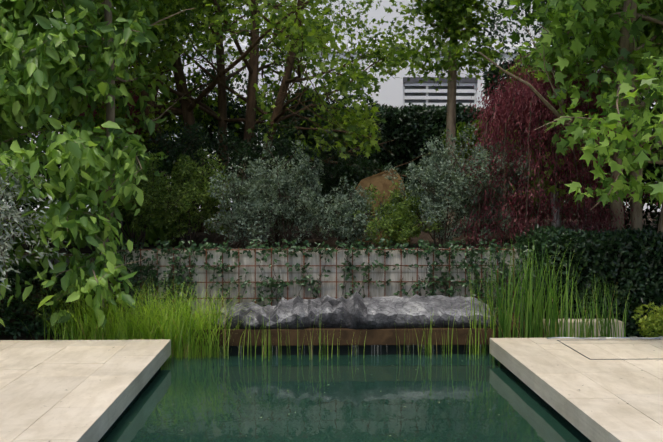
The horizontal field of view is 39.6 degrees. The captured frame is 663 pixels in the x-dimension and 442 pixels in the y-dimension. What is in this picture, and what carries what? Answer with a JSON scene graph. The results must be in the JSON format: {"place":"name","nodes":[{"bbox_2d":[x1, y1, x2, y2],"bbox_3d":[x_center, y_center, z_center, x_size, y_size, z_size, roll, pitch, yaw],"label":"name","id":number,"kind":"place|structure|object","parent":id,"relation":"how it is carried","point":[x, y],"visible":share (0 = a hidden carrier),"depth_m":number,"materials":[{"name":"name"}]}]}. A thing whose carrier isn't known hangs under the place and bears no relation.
{"place":"outdoors","nodes":[
{"label":"outdoors","id":0,"kind":"place"},
{"bbox_2d":[0,277,100,339],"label":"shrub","id":1,"kind":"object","parent":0,"point":[10,336],"depth_m":11.12,"materials":[{"name":"green plant"}]},
{"bbox_2d":[0,157,67,289],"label":"silver shrub","id":2,"kind":"object","parent":1,"relation":"on","point":[15,213],"depth_m":10.24,"materials":[{"name":"plant"}]},
{"bbox_2d":[0,264,94,339],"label":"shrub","id":3,"kind":"object","parent":1,"relation":"on","point":[29,274],"visible":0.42,"depth_m":11.04,"materials":[{"name":"green plant"}]},
{"bbox_2d":[0,339,170,441],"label":"deck paving","id":4,"kind":"structure","parent":0,"point":[64,391],"depth_m":7.78,"materials":[{"name":"stone"}]},
{"bbox_2d":[3,212,656,254],"bbox_3d":[-0.301,0.011,20.748,28.000,0.318,18.280,0,2,-2],"label":"ground cover","id":5,"kind":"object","parent":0,"point":[212,237],"depth_m":13.52,"materials":[{"name":"green plant"}]},
{"bbox_2d":[0,111,75,214],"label":"bush leaves","id":6,"kind":"object","parent":5,"relation":"on","point":[40,174],"depth_m":16.25,"materials":[{"name":"green plant"}]},
{"bbox_2d":[0,0,194,327],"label":"tree","id":7,"kind":"object","parent":5,"relation":"on","point":[68,154],"depth_m":10.68,"materials":[{"name":"green plant"}]},
{"bbox_2d":[101,162,185,248],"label":"shrub stems","id":8,"kind":"object","parent":5,"relation":"on","point":[141,237],"visible":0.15,"depth_m":12.13,"materials":[{"name":"brown plant"}]},
{"bbox_2d":[89,152,195,232],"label":"shrub leaves","id":9,"kind":"object","parent":8,"relation":"attached to","point":[149,191],"visible":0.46,"depth_m":11.98,"materials":[{"name":"green plant"}]},
{"bbox_2d":[70,88,217,169],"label":"shrub branches","id":10,"kind":"object","parent":5,"relation":"on","point":[178,135],"depth_m":16.64,"materials":[{"name":"green plant"}]},
{"bbox_2d":[151,130,204,241],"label":"shrub stems","id":11,"kind":"object","parent":5,"relation":"on","point":[169,174],"visible":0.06,"depth_m":13.05,"materials":[{"name":"brown plant"}]},
{"bbox_2d":[119,120,223,230],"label":"shrub leaves","id":12,"kind":"object","parent":11,"relation":"on","point":[176,150],"visible":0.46,"depth_m":12.95,"materials":[{"name":"green plant"}]},
{"bbox_2d":[162,157,220,247],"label":"shrub stems","id":13,"kind":"object","parent":5,"relation":"on","point":[191,236],"visible":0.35,"depth_m":12.51,"materials":[{"name":"brown plant"}]},
{"bbox_2d":[151,147,232,245],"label":"shrub leaves","id":14,"kind":"object","parent":13,"relation":"attached to","point":[180,165],"visible":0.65,"depth_m":12.40,"materials":[{"name":"green plant"}]},
{"bbox_2d":[3,0,431,231],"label":"tree","id":15,"kind":"object","parent":5,"relation":"on","point":[310,30],"depth_m":14.14,"materials":[{"name":"green plant"}]},
{"bbox_2d":[189,149,273,231],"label":"branches","id":16,"kind":"object","parent":5,"relation":"on","point":[238,172],"visible":0.06,"depth_m":14.88,"materials":[{"name":"brown plant"}]},
{"bbox_2d":[203,156,290,248],"bbox_3d":[-1.089,-0.134,12.151,1.123,1.437,1.033,1,2,19],"label":"bed shrub","id":17,"kind":"object","parent":5,"relation":"on","point":[248,215],"visible":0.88,"depth_m":11.97,"materials":[{"name":"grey plant"}]},
{"bbox_2d":[179,68,319,180],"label":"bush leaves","id":18,"kind":"object","parent":5,"relation":"on","point":[230,125],"visible":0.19,"depth_m":17.04,"materials":[{"name":"green plant"}]},
{"bbox_2d":[217,130,330,241],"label":"shrub stems","id":19,"kind":"object","parent":5,"relation":"on","point":[275,240],"visible":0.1,"depth_m":13.26,"materials":[{"name":"brown plant"}]},
{"bbox_2d":[211,120,337,225],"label":"shrub leaves","id":20,"kind":"object","parent":19,"relation":"on","point":[255,153],"visible":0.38,"depth_m":13.17,"materials":[{"name":"green plant"}]},
{"bbox_2d":[239,140,330,246],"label":"shrub leaves","id":21,"kind":"object","parent":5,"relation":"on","point":[284,182],"visible":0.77,"depth_m":12.36,"materials":[{"name":"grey plant"}]},
{"bbox_2d":[286,87,385,211],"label":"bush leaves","id":22,"kind":"object","parent":5,"relation":"on","point":[307,113],"visible":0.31,"depth_m":16.47,"materials":[{"name":"green plant"}]},
{"bbox_2d":[298,176,391,248],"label":"shrub leaves","id":23,"kind":"object","parent":5,"relation":"on","point":[348,209],"visible":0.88,"depth_m":12.14,"materials":[{"name":"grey plant"}]},
{"bbox_2d":[328,155,376,194],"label":"shrub stems","id":24,"kind":"object","parent":5,"relation":"on","point":[345,175],"visible":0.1,"depth_m":13.96,"materials":[{"name":"brown plant"}]},
{"bbox_2d":[315,142,407,209],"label":"shrub leaves","id":25,"kind":"object","parent":5,"relation":"on","point":[340,167],"visible":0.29,"depth_m":13.90,"materials":[{"name":"green plant"}]},
{"bbox_2d":[354,169,409,241],"bbox_3d":[0.665,-0.168,13.380,0.919,1.177,0.547,0,2,-2],"label":"boulder","id":26,"kind":"object","parent":5,"relation":"on","point":[380,182],"visible":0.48,"depth_m":13.13,"materials":[{"name":"brown stone"}]},
{"bbox_2d":[357,191,429,248],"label":"shrub stems","id":27,"kind":"object","parent":5,"relation":"on","point":[391,220],"visible":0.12,"depth_m":12.18,"materials":[{"name":"green plant"}]},
{"bbox_2d":[350,181,442,247],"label":"shrub leaves","id":28,"kind":"object","parent":5,"relation":"on","point":[398,221],"visible":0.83,"depth_m":12.10,"materials":[{"name":"green plant"}]},
{"bbox_2d":[384,122,491,248],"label":"shrub leaves","id":29,"kind":"object","parent":5,"relation":"on","point":[431,172],"visible":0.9,"depth_m":12.14,"materials":[{"name":"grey plant"}]},
{"bbox_2d":[283,102,609,219],"bbox_3d":[2.330,-1.050,19.041,6.954,2.758,1.631,0,2,-2],"label":"hedge","id":30,"kind":"object","parent":5,"relation":"on","point":[432,112],"depth_m":18.40,"materials":[{"name":"green plant"}]},
{"bbox_2d":[390,0,517,237],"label":"slender maple tree","id":31,"kind":"object","parent":5,"relation":"on","point":[464,15],"depth_m":13.62,"materials":[{"name":"green plant"}]},
{"bbox_2d":[455,143,524,244],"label":"shrub stems","id":32,"kind":"object","parent":5,"relation":"on","point":[491,205],"visible":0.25,"depth_m":12.75,"materials":[{"name":"brown plant"}]},
{"bbox_2d":[443,133,533,231],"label":"shrub leaves","id":33,"kind":"object","parent":32,"relation":"on","point":[517,173],"visible":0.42,"depth_m":12.60,"materials":[{"name":"grey plant"}]},
{"bbox_2d":[446,53,657,257],"bbox_3d":[3.020,-0.750,12.806,2.896,3.178,2.756,0,2,-2],"label":"red maple","id":34,"kind":"object","parent":5,"relation":"on","point":[502,112],"depth_m":12.29,"materials":[{"name":"red plant"}]},
{"bbox_2d":[466,0,662,239],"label":"lobed tree","id":35,"kind":"object","parent":5,"relation":"on","point":[583,43],"depth_m":11.42,"materials":[{"name":"green plant"}]},
{"bbox_2d":[474,0,658,99],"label":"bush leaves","id":36,"kind":"object","parent":5,"relation":"on","point":[491,72],"visible":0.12,"depth_m":20.35,"materials":[{"name":"green plant"}]},
{"bbox_2d":[623,99,662,232],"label":"bush leaves","id":37,"kind":"object","parent":5,"relation":"on","point":[654,214],"visible":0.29,"depth_m":13.34,"materials":[{"name":"green plant"}]},
{"bbox_2d":[98,353,591,441],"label":"pool water","id":38,"kind":"structure","parent":0,"point":[233,398],"depth_m":8.10,"materials":[{"name":"teal liquid"}]},
{"bbox_2d":[28,290,237,358],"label":"grass","id":39,"kind":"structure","parent":38,"relation":"on","point":[153,333],"depth_m":10.39,"materials":[{"name":"green plant"}]},
{"bbox_2d":[5,273,271,360],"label":"ornamental grass","id":40,"kind":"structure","parent":38,"relation":"on","point":[170,329],"depth_m":10.43,"materials":[{"name":"green plant"}]},
{"bbox_2d":[241,313,341,361],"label":"reeds","id":41,"kind":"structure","parent":38,"relation":"on","point":[319,337],"depth_m":10.25,"materials":[{"name":"green plant"}]},
{"bbox_2d":[240,345,480,355],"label":"water drips","id":42,"kind":"object","parent":38,"relation":"on","point":[356,353],"visible":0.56,"depth_m":10.49,"materials":[{"name":"clear liquid"}]},
{"bbox_2d":[261,331,473,358],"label":"reeds","id":43,"kind":"object","parent":38,"relation":"on","point":[328,347],"depth_m":10.27,"materials":[{"name":"green plant"}]},
{"bbox_2d":[395,304,493,360],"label":"reeds","id":44,"kind":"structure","parent":38,"relation":"on","point":[426,350],"depth_m":10.30,"materials":[{"name":"green plant"}]},
{"bbox_2d":[461,266,504,353],"bbox_3d":[1.754,1.026,10.528,0.561,1.052,0.693,0,2,-2],"label":"tall reed","id":45,"kind":"object","parent":38,"relation":"on","point":[483,314],"visible":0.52,"depth_m":10.57,"materials":[{"name":"green plant"}]},
{"bbox_2d":[465,234,583,355],"bbox_3d":[2.193,0.829,10.487,1.384,1.450,0.922,0,2,-2],"label":"tall reed","id":46,"kind":"object","parent":38,"relation":"on","point":[534,322],"visible":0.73,"depth_m":10.44,"materials":[{"name":"green plant"}]},
{"bbox_2d":[486,285,637,337],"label":"grass","id":47,"kind":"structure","parent":38,"relation":"on","point":[544,321],"depth_m":10.45,"materials":[{"name":"green plant"}]},
{"bbox_2d":[543,319,623,337],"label":"stone block","id":48,"kind":"structure","parent":38,"relation":"in","point":[620,328],"depth_m":10.79,"materials":[{"name":"stone"}]},
{"bbox_2d":[515,223,662,336],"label":"low hedge","id":49,"kind":"object","parent":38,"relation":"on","point":[648,240],"depth_m":11.28,"materials":[{"name":"green plant"}]},
{"bbox_2d":[569,269,633,337],"bbox_3d":[3.133,1.044,10.544,0.844,1.016,0.736,0,2,-2],"label":"tall reed","id":50,"kind":"object","parent":38,"relation":"on","point":[603,325],"visible":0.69,"depth_m":10.54,"materials":[{"name":"green plant"}]},
{"bbox_2d":[632,302,662,336],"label":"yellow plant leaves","id":51,"kind":"object","parent":38,"relation":"on","point":[657,325],"visible":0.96,"depth_m":10.56,"materials":[{"name":"green plant"}]},
{"bbox_2d":[337,334,365,356],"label":"reeds","id":52,"kind":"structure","parent":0,"point":[351,349],"depth_m":10.38,"materials":[{"name":"green plant"}]},
{"bbox_2d":[441,118,511,197],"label":"bush leaves","id":53,"kind":"object","parent":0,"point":[459,128],"visible":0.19,"depth_m":14.92,"materials":[{"name":"green plant"}]},
{"bbox_2d":[490,337,662,441],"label":"deck paving","id":54,"kind":"structure","parent":0,"point":[555,374],"depth_m":7.95,"materials":[{"name":"stone"}]},
{"bbox_2d":[547,336,662,339],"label":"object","id":55,"kind":"object","parent":54,"relation":"on","point":[630,337],"visible":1,"depth_m":10.03,"materials":[{"name":"silver metal"}]},
{"bbox_2d":[557,339,659,359],"bbox_3d":[3.115,1.312,9.448,1.300,0.003,1.170,0,2,-2],"label":"deck hatch frame","id":56,"kind":"object","parent":54,"relation":"in","point":[584,355],"visible":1,"depth_m":9.16,"materials":[{"name":"grey metal"}]},
{"label":"ground","id":57,"kind":"structure","parent":0,"visible":0},
{"bbox_2d":[0,0,143,326],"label":"big tree leaves","id":58,"kind":"object","parent":57,"relation":"on","point":[16,148],"visible":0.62,"depth_m":10.41,"materials":[{"name":"green plant"}]},
{"bbox_2d":[101,248,528,340],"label":"retaining wall","id":59,"kind":"structure","parent":57,"relation":"on","point":[375,290],"depth_m":11.40,"materials":[{"name":"stone"}]},
{"bbox_2d":[107,247,513,331],"bbox_3d":[-0.240,0.842,11.381,5.012,1.030,0.054,0,2,-2],"label":"wire mesh","id":60,"kind":"object","parent":59,"relation":"attached to","point":[255,265],"visible":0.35,"depth_m":11.35,"materials":[{"name":"metal"}]},
{"bbox_2d":[105,237,534,327],"bbox_3d":[-0.122,0.764,11.417,5.361,1.121,0.401,0,2,-2],"label":"climber vine","id":61,"kind":"object","parent":60,"relation":"attached to","point":[208,245],"depth_m":11.34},
{"bbox_2d":[0,0,661,271],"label":"building facade","id":62,"kind":"structure","parent":57,"relation":"on","point":[390,92],"depth_m":25.78,"materials":[{"name":"white paint"}]},
{"bbox_2d":[183,45,534,52],"bbox_3d":[2.056,-4.807,25.775,55.000,0.170,0.080,0,2,-2],"label":"building string course","id":63,"kind":"object","parent":62,"relation":"attached to","point":[349,49],"visible":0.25,"depth_m":25.69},
{"bbox_2d":[403,82,476,116],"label":"louvers","id":64,"kind":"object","parent":62,"relation":"attached to","point":[427,91],"depth_m":25.91,"materials":[{"name":"white metal"}]},
{"bbox_2d":[405,86,473,115],"bbox_3d":[3.049,-2.707,26.120,2.100,2.650,0.030,0,2,-2],"label":"window glass","id":65,"kind":"object","parent":64,"relation":"in","point":[437,94],"depth_m":26.08,"materials":[{"name":"glass"}]},
{"bbox_2d":[403,77,477,82],"bbox_3d":[3.054,-3.966,25.908,2.100,0.140,0.120,0,2,-2],"label":"window shutter box","id":66,"kind":"object","parent":62,"relation":"attached to","point":[464,80],"visible":0.57,"depth_m":25.85,"materials":[{"name":"grey metal"}]},
{"bbox_2d":[199,345,488,354],"bbox_3d":[0.427,1.640,10.809,3.900,0.469,0.480,0,2,-2],"label":"dark trough recess","id":67,"kind":"object","parent":57,"relation":"on","point":[344,350],"depth_m":10.56,"materials":[{"name":"black"}]},
{"bbox_2d":[194,322,543,345],"bbox_3d":[0.427,1.317,10.789,4.000,0.175,0.600,0,2,-2],"label":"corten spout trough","id":68,"kind":"object","parent":67,"relation":"on","point":[343,336],"visible":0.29,"depth_m":10.49,"materials":[{"name":"brown metal"}]},
{"bbox_2d":[211,291,498,329],"bbox_3d":[0.269,1.031,10.805,3.374,0.394,0.749,0,2,-2],"label":"rock","id":69,"kind":"object","parent":68,"relation":"on","point":[356,310],"visible":0.88,"depth_m":10.61,"materials":[{"name":"grey stone"}]}
]}

